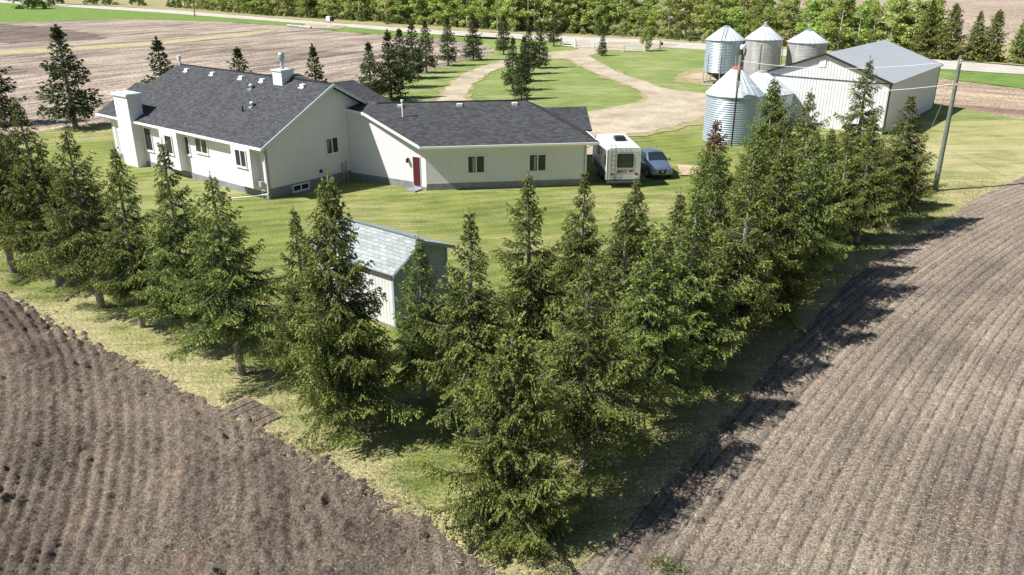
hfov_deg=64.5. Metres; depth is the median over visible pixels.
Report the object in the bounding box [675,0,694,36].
broadleaf tree
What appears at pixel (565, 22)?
broadleaf tree
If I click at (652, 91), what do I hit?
farm track
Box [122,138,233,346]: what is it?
spruce tree
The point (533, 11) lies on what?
broadleaf tree
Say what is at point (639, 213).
spruce tree
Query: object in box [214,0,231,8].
broadleaf tree
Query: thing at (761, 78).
grain bin
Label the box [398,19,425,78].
spruce tree
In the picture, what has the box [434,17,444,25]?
shrub
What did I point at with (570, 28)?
shrub
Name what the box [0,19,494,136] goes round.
back field
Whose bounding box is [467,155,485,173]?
window
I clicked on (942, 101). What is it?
guy wire
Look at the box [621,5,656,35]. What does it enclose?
broadleaf tree
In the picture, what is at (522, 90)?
spruce tree
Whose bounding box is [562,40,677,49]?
gate apron
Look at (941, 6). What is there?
broadleaf tree
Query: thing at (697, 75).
bare dirt
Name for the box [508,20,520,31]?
shrub
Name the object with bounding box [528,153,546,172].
window
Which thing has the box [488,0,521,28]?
broadleaf tree
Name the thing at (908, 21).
broadleaf tree
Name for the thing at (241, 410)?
paver patch
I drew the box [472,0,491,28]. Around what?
broadleaf tree
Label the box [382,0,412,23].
broadleaf tree
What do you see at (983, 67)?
road
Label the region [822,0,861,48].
broadleaf tree
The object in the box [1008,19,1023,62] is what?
tree
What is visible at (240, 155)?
window
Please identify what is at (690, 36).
shrub
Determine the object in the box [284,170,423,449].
spruce tree
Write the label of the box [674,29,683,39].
shrub
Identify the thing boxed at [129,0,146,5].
shrub
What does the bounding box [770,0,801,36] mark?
broadleaf tree
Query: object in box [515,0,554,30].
broadleaf tree
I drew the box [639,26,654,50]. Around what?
shrub
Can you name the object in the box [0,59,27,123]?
spruce tree
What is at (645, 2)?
broadleaf tree
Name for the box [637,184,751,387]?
spruce tree
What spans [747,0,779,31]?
broadleaf tree
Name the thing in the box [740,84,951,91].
power cable
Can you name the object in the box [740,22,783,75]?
grain bin
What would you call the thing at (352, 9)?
broadleaf tree
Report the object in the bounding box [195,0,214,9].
broadleaf tree
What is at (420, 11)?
broadleaf tree
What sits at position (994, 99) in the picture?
side field
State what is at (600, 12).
broadleaf tree
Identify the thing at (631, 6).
broadleaf tree
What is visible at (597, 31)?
shrub
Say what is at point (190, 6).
shrub
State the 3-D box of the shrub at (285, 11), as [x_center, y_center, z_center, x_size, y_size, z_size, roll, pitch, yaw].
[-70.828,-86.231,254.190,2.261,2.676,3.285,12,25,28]
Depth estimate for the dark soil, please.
187.50 m
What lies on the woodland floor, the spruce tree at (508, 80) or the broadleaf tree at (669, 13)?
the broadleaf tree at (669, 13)
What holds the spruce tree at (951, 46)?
on the woodland floor
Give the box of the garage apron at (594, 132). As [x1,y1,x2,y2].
[587,129,601,154]
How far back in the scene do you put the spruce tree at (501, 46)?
143.02 m
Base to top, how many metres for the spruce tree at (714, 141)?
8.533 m
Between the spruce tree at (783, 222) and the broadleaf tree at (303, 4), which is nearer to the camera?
the spruce tree at (783, 222)
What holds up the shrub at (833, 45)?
on the woodland floor
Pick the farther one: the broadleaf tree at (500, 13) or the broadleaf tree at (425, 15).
the broadleaf tree at (425, 15)
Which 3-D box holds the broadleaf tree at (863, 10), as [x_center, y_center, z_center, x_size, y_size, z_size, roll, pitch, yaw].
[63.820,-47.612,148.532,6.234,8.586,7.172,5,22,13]
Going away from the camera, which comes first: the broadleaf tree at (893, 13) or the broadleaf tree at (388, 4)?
the broadleaf tree at (893, 13)
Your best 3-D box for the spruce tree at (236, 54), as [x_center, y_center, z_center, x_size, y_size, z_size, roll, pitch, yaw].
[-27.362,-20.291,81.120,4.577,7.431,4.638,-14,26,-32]
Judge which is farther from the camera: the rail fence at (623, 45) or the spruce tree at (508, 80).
the rail fence at (623, 45)
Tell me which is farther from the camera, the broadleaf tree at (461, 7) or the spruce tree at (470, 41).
the broadleaf tree at (461, 7)
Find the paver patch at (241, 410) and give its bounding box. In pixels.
[222,397,282,425]
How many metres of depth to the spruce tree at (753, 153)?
36.18 m
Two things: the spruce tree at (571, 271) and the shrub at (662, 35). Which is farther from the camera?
the shrub at (662, 35)
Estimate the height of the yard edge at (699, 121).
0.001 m
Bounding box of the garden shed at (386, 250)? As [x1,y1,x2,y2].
[313,217,455,328]
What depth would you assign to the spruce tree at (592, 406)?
23.13 m
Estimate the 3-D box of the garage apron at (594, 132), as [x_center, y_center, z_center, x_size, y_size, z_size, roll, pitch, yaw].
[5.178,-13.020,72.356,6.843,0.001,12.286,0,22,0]
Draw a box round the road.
[0,0,1023,73]
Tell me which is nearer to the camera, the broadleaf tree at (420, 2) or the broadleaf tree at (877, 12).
the broadleaf tree at (877, 12)
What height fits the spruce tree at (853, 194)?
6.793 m
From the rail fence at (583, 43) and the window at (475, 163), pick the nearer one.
the window at (475, 163)
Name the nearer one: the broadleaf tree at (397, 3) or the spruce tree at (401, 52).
the spruce tree at (401, 52)
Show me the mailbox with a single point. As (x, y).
(329, 18)
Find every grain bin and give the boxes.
[702,25,745,85]
[702,66,763,144]
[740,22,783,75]
[749,70,793,127]
[785,29,828,64]
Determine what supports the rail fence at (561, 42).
on the front lawn at (560, 83)
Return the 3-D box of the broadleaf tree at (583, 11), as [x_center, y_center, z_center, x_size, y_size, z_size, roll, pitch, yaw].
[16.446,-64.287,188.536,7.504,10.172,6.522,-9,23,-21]
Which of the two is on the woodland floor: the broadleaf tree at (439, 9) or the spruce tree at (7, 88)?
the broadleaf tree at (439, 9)
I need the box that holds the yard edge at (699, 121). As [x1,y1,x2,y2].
[626,117,703,135]
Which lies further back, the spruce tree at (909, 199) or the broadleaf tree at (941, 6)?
the broadleaf tree at (941, 6)
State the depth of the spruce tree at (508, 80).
101.36 m
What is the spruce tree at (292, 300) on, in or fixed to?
on the lawn at (986, 152)
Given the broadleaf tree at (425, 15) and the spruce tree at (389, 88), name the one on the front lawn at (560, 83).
the spruce tree at (389, 88)
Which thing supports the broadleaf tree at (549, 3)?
on the woodland floor
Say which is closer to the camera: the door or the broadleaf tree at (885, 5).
the door
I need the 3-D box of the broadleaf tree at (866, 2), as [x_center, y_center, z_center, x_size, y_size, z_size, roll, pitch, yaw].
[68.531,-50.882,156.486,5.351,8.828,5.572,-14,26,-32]
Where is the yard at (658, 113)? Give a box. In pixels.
[587,94,705,133]
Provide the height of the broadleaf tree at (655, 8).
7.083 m
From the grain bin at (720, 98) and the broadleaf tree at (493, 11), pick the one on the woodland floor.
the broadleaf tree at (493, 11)
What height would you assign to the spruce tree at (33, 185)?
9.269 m
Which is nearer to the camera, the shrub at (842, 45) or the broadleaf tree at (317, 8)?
the shrub at (842, 45)
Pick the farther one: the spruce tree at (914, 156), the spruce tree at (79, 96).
the spruce tree at (79, 96)
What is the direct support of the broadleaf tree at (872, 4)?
on the woodland floor
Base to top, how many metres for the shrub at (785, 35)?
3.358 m
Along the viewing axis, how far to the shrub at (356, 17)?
232.45 m
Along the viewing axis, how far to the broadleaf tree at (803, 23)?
158.87 m
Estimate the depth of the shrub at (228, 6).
275.44 m
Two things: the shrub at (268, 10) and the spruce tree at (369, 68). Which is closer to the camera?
the spruce tree at (369, 68)
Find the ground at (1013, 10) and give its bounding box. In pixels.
[6,0,1023,87]
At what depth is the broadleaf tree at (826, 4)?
154.73 m
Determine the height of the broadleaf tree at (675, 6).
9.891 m
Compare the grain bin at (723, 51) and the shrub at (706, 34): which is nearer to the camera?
the grain bin at (723, 51)
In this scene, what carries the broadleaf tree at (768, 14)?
on the woodland floor
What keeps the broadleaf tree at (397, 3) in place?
on the woodland floor
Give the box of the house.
[95,52,599,199]
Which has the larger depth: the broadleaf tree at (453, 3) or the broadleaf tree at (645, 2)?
the broadleaf tree at (453, 3)
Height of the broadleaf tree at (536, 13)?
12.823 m
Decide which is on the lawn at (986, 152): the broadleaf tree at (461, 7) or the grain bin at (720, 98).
the grain bin at (720, 98)
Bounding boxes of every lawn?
[0,118,1023,574]
[383,39,1023,120]
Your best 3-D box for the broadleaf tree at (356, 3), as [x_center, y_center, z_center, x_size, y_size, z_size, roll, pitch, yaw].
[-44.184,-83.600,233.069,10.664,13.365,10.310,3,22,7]
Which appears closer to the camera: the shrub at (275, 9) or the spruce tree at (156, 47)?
the spruce tree at (156, 47)
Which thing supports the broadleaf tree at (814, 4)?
on the woodland floor
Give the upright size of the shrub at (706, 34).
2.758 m
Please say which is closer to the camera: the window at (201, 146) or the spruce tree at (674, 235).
the spruce tree at (674, 235)
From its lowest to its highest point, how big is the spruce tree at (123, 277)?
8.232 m
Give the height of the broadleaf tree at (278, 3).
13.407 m
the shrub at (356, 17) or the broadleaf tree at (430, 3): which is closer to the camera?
the broadleaf tree at (430, 3)
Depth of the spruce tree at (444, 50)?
126.79 m
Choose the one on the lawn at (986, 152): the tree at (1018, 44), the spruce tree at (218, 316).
the spruce tree at (218, 316)
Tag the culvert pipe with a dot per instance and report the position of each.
(301, 26)
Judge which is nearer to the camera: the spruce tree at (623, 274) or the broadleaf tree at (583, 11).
the spruce tree at (623, 274)
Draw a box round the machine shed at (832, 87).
[767,39,943,134]
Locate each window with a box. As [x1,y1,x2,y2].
[143,127,154,152]
[163,134,174,155]
[183,135,191,155]
[194,137,208,155]
[234,148,247,168]
[292,182,310,192]
[325,136,339,155]
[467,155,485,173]
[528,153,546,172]
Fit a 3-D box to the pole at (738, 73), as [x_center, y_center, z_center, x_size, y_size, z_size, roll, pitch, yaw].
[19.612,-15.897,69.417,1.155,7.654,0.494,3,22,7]
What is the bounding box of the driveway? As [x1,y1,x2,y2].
[437,49,603,100]
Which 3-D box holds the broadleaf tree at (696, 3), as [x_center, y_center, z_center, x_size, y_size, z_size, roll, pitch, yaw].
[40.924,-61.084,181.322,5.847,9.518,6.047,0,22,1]
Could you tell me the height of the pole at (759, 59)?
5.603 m
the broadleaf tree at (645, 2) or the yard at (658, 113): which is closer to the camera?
the yard at (658, 113)
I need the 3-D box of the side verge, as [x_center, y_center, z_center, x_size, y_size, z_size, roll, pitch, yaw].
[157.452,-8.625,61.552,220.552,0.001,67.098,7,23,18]
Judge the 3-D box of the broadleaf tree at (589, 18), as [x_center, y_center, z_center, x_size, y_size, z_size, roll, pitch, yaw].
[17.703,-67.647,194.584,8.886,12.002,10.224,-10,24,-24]
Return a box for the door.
[412,157,419,185]
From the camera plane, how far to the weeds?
21.42 m
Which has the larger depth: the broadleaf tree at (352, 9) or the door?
the broadleaf tree at (352, 9)
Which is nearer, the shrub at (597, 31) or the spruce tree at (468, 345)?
the spruce tree at (468, 345)
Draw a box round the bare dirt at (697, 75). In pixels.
[683,72,716,79]
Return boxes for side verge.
[940,69,1023,87]
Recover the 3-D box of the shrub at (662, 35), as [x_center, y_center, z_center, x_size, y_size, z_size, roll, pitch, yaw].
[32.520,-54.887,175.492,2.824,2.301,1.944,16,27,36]
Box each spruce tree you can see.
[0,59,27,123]
[0,97,94,285]
[0,103,48,210]
[0,142,39,272]
[18,125,148,308]
[34,23,104,127]
[81,142,164,327]
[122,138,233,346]
[140,36,175,83]
[158,171,301,376]
[226,47,253,72]
[257,204,337,410]
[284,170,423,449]
[305,43,327,81]
[355,41,387,94]
[366,29,410,98]
[383,231,450,400]
[389,28,419,87]
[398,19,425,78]
[411,207,533,436]
[415,19,438,72]
[418,329,581,574]
[437,16,458,65]
[457,12,485,59]
[483,168,584,372]
[495,15,513,54]
[501,36,523,88]
[505,52,533,98]
[518,34,534,80]
[520,25,540,68]
[529,254,669,483]
[531,19,550,67]
[545,9,562,45]
[548,168,624,328]
[559,195,676,384]
[595,30,607,55]
[598,227,712,427]
[600,180,659,294]
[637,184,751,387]
[644,186,719,360]
[661,117,735,285]
[662,202,688,264]
[670,147,748,318]
[704,157,790,347]
[711,138,782,271]
[723,77,797,193]
[725,160,746,218]
[726,113,845,230]
[729,135,764,191]
[734,148,825,332]
[766,88,834,194]
[771,126,855,290]
[794,131,855,279]
[816,128,844,181]
[821,134,876,249]
[833,55,891,173]
[841,111,907,242]
[859,91,947,226]
[877,131,921,213]
[908,0,941,57]
[921,2,970,60]
[959,10,989,60]
[971,8,1014,65]
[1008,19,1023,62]
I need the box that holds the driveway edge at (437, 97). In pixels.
[431,49,608,100]
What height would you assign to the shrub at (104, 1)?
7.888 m
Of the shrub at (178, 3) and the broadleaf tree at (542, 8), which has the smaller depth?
the broadleaf tree at (542, 8)
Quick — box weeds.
[556,393,772,574]
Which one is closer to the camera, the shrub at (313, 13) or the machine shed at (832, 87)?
the machine shed at (832, 87)
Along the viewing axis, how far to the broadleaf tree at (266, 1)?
260.44 m
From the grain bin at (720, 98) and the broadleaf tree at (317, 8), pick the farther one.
the broadleaf tree at (317, 8)
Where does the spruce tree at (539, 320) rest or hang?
on the lawn at (986, 152)
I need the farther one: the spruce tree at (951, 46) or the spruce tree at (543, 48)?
the spruce tree at (951, 46)
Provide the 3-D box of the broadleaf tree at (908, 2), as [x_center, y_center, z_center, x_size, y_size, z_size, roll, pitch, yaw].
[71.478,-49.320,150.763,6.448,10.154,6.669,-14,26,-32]
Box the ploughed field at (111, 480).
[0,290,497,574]
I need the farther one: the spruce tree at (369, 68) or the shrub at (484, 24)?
the shrub at (484, 24)
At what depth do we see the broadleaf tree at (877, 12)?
145.81 m
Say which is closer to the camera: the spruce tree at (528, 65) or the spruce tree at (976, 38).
the spruce tree at (528, 65)
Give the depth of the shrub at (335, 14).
239.89 m
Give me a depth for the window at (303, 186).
56.44 m
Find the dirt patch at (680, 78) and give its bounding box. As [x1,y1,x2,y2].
[673,68,716,85]
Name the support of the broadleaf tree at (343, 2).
on the woodland floor
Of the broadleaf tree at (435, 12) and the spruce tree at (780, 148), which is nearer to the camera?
the spruce tree at (780, 148)
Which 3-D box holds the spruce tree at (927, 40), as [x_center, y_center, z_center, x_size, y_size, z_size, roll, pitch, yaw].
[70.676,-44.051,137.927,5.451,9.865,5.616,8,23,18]
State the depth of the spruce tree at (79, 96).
76.95 m
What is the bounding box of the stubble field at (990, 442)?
[574,118,1023,574]
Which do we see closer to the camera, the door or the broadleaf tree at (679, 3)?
the door
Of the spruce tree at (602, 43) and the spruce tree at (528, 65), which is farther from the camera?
the spruce tree at (602, 43)
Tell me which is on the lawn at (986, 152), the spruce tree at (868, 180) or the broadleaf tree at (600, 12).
the spruce tree at (868, 180)
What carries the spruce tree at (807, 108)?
on the lawn at (986, 152)
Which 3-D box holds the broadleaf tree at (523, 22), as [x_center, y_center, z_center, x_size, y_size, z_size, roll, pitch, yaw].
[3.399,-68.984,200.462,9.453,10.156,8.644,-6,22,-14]
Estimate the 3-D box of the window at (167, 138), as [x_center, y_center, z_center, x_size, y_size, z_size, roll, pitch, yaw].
[-25.269,-10.489,59.675,1.150,1.470,0.108,16,27,35]
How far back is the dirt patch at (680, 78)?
112.27 m
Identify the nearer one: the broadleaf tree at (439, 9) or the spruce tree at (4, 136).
the spruce tree at (4, 136)
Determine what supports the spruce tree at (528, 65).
on the front lawn at (560, 83)
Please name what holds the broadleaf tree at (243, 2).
on the woodland floor
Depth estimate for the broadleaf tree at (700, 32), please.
173.66 m
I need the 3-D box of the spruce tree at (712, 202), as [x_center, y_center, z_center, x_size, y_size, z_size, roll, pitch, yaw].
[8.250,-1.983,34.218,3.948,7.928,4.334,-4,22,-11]
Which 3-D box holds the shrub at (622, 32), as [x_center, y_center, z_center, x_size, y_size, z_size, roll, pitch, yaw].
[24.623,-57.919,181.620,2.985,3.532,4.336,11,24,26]
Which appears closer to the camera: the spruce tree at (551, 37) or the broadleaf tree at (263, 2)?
the spruce tree at (551, 37)
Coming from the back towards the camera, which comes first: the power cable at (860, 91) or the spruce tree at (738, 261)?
the power cable at (860, 91)
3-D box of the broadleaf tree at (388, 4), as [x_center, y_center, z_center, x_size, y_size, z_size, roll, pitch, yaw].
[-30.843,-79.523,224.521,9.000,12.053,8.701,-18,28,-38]
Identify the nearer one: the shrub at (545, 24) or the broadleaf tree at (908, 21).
the broadleaf tree at (908, 21)
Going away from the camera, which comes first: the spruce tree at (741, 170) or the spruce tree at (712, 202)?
the spruce tree at (712, 202)
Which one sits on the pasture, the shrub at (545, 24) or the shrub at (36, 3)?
the shrub at (36, 3)
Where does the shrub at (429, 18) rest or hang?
on the woodland floor
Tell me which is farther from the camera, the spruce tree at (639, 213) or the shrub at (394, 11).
the shrub at (394, 11)
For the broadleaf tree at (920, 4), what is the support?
on the woodland floor
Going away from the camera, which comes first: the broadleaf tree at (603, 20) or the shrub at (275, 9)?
the broadleaf tree at (603, 20)
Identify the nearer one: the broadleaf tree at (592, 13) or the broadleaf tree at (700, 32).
the broadleaf tree at (700, 32)
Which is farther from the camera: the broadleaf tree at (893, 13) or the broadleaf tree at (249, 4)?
the broadleaf tree at (249, 4)
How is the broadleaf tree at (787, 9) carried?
on the woodland floor
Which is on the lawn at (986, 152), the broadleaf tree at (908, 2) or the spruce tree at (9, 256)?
the spruce tree at (9, 256)
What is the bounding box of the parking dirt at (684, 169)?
[676,164,704,175]
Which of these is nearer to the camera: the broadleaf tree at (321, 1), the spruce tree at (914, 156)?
the spruce tree at (914, 156)
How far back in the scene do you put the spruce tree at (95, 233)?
35.09 m
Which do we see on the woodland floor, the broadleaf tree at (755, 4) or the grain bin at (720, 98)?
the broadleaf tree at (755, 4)
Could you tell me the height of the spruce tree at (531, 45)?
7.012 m
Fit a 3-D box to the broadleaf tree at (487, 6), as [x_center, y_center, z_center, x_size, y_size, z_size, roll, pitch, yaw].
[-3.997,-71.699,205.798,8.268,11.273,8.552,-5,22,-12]
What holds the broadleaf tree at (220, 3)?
on the woodland floor
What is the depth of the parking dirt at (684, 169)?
62.69 m
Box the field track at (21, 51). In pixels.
[0,27,290,54]
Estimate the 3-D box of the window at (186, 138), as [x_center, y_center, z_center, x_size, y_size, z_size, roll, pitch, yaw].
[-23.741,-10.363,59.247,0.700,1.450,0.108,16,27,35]
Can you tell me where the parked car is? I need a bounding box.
[641,148,671,177]
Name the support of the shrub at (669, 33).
on the woodland floor
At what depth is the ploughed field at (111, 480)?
24.29 m
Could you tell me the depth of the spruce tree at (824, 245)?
35.78 m
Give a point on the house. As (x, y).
(280, 131)
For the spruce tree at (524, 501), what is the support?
on the lawn at (986, 152)
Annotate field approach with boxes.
[299,23,346,28]
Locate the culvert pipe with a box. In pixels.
[286,24,311,28]
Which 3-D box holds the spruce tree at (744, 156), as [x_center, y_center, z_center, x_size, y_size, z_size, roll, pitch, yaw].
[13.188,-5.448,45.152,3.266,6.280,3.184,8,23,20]
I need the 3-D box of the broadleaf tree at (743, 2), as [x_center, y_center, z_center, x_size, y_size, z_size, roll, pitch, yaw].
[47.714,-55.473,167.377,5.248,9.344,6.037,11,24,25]
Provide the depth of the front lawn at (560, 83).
110.67 m
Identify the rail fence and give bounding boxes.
[560,37,575,46]
[575,38,592,47]
[622,41,644,51]
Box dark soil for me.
[0,24,110,43]
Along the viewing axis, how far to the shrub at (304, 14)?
247.64 m
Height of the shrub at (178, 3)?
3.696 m
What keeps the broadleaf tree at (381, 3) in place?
on the woodland floor
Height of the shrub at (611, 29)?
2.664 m
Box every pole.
[527,0,528,25]
[731,55,748,145]
[757,44,761,70]
[932,55,962,190]
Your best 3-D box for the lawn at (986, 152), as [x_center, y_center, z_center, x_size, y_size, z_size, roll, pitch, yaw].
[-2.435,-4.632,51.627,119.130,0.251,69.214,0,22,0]
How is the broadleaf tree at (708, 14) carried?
on the woodland floor
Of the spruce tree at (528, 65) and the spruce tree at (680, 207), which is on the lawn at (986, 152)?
the spruce tree at (680, 207)
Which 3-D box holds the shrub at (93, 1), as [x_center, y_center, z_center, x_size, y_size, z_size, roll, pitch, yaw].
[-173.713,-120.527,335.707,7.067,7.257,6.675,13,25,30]
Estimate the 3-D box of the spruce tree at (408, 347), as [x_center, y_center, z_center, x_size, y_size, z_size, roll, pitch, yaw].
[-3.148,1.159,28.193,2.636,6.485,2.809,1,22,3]
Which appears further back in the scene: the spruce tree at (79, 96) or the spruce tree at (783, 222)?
the spruce tree at (79, 96)
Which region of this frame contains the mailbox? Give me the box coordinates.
[326,16,333,26]
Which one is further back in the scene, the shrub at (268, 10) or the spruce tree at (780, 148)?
the shrub at (268, 10)
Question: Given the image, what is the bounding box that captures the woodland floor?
[18,0,1023,64]
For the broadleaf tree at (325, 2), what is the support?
on the woodland floor
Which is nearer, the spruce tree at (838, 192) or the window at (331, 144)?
the spruce tree at (838, 192)
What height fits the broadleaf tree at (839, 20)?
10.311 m
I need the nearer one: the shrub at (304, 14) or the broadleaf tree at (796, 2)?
the broadleaf tree at (796, 2)
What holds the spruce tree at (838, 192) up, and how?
on the lawn at (986, 152)
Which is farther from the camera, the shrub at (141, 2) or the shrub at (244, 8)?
the shrub at (141, 2)
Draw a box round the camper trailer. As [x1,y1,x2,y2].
[592,134,641,182]
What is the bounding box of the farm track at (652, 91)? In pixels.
[568,56,705,100]
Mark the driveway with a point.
(458, 88)
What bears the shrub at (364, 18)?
on the woodland floor
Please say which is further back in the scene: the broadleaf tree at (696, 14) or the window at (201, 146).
the broadleaf tree at (696, 14)
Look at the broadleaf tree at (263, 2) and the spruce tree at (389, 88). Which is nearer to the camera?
the spruce tree at (389, 88)
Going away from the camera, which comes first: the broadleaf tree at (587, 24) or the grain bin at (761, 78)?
the grain bin at (761, 78)
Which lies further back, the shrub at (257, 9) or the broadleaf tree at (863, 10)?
the shrub at (257, 9)
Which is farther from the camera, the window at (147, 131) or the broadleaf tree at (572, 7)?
the broadleaf tree at (572, 7)
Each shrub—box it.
[6,0,51,8]
[46,0,64,5]
[83,0,99,3]
[101,0,119,4]
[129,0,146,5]
[173,0,183,7]
[184,1,192,8]
[224,5,235,12]
[239,6,248,13]
[253,4,262,14]
[263,3,273,15]
[273,6,279,15]
[281,9,289,16]
[297,10,306,17]
[308,7,318,17]
[333,8,344,19]
[344,9,354,20]
[354,10,364,20]
[358,10,369,20]
[389,10,397,22]
[415,15,426,24]
[424,15,436,25]
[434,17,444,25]
[480,18,489,28]
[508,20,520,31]
[541,18,550,32]
[565,26,575,33]
[592,20,607,34]
[608,24,617,35]
[617,21,629,36]
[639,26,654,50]
[655,28,667,38]
[664,30,675,38]
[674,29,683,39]
[683,26,697,41]
[701,30,714,41]
[777,30,789,45]
[830,42,838,50]
[836,37,854,50]
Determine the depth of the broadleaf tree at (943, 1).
144.82 m
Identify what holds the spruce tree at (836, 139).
on the lawn at (986, 152)
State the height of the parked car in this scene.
1.721 m
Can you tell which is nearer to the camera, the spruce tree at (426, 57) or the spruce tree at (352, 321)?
the spruce tree at (352, 321)
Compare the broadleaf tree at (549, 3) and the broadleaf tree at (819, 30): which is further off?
the broadleaf tree at (549, 3)
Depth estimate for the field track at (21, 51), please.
163.43 m
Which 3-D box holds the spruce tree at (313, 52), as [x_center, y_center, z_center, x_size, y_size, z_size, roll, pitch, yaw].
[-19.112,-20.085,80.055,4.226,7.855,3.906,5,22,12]
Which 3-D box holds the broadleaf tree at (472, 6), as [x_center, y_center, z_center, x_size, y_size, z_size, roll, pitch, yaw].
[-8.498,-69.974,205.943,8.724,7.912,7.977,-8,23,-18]
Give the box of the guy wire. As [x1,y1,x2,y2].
[927,68,956,136]
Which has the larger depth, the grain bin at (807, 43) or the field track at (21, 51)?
the field track at (21, 51)
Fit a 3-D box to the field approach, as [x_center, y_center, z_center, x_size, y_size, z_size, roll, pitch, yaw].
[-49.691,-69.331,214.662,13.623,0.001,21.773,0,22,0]
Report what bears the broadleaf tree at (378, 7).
on the woodland floor
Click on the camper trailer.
(616, 158)
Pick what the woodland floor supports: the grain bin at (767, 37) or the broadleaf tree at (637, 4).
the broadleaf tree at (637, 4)
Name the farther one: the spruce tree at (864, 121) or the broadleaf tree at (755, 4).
the broadleaf tree at (755, 4)
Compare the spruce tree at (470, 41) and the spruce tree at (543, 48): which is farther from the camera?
the spruce tree at (470, 41)
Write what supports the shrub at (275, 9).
on the woodland floor
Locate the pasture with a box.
[0,3,487,41]
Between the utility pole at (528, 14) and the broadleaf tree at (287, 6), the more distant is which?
the broadleaf tree at (287, 6)
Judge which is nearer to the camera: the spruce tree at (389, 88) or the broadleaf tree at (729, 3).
the spruce tree at (389, 88)
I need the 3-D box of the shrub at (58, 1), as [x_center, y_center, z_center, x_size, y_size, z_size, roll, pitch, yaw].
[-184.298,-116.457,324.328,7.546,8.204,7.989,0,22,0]
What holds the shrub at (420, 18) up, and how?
on the woodland floor
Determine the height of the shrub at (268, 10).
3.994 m
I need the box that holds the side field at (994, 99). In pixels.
[934,79,1023,118]
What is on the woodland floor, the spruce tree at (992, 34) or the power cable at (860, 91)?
the spruce tree at (992, 34)
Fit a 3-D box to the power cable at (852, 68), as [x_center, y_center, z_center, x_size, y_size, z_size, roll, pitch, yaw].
[24.399,-17.008,60.941,0.037,1.678,18.268,-14,26,-31]
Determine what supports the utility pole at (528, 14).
on the woodland floor
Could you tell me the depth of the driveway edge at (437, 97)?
106.66 m
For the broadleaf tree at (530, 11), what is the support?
on the woodland floor
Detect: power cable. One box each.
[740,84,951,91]
[743,61,954,68]
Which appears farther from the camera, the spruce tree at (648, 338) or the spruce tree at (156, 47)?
the spruce tree at (156, 47)
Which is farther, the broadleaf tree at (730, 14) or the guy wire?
the broadleaf tree at (730, 14)
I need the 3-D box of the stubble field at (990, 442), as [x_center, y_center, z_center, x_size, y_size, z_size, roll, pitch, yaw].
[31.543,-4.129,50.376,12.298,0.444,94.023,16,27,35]
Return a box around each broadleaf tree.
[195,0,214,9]
[209,0,231,9]
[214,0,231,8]
[238,0,254,11]
[245,0,263,10]
[256,0,275,9]
[262,0,277,6]
[264,0,289,15]
[279,0,296,14]
[279,0,298,14]
[294,0,320,15]
[314,0,329,16]
[318,0,338,13]
[320,0,346,14]
[328,0,357,17]
[340,0,369,15]
[344,0,362,16]
[362,0,377,20]
[369,0,391,19]
[376,0,392,18]
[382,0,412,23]
[384,0,408,21]
[385,0,413,21]
[395,0,432,23]
[408,0,432,23]
[416,0,437,23]
[426,0,456,22]
[427,0,443,23]
[427,1,445,17]
[437,0,464,23]
[440,0,469,26]
[452,0,477,27]
[462,0,492,27]
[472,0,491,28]
[478,0,507,27]
[481,0,499,27]
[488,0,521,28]
[502,0,526,30]
[509,0,540,28]
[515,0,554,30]
[517,0,539,26]
[520,0,542,29]
[524,0,560,27]
[533,0,571,22]
[541,0,572,28]
[554,1,584,30]
[557,0,584,32]
[566,0,597,32]
[572,0,596,30]
[577,0,600,31]
[579,0,612,33]
[591,0,617,33]
[597,0,627,30]
[613,0,642,31]
[618,0,637,34]
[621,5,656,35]
[637,0,660,24]
[646,4,674,36]
[652,0,682,37]
[655,0,682,31]
[665,0,682,29]
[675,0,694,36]
[677,1,694,34]
[684,0,704,35]
[690,0,721,39]
[695,7,723,36]
[697,0,732,35]
[710,7,753,37]
[711,0,734,29]
[731,0,752,36]
[736,0,763,35]
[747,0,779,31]
[751,9,785,33]
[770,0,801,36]
[771,2,798,44]
[783,0,803,38]
[789,0,820,32]
[794,0,823,32]
[804,0,838,38]
[812,8,843,45]
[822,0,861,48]
[827,0,862,43]
[841,3,875,48]
[855,0,880,30]
[855,5,889,44]
[856,1,884,42]
[873,0,903,39]
[875,0,910,45]
[877,0,914,42]
[878,14,919,49]
[890,0,938,49]
[911,0,953,51]
[917,0,948,36]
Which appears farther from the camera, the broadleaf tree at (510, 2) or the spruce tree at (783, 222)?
the broadleaf tree at (510, 2)
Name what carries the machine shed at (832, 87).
on the front lawn at (560, 83)
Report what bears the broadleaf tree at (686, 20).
on the woodland floor
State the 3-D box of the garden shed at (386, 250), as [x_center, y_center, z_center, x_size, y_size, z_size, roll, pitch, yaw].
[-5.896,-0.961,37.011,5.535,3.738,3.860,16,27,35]
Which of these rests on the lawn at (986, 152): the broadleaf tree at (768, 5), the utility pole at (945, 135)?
the utility pole at (945, 135)

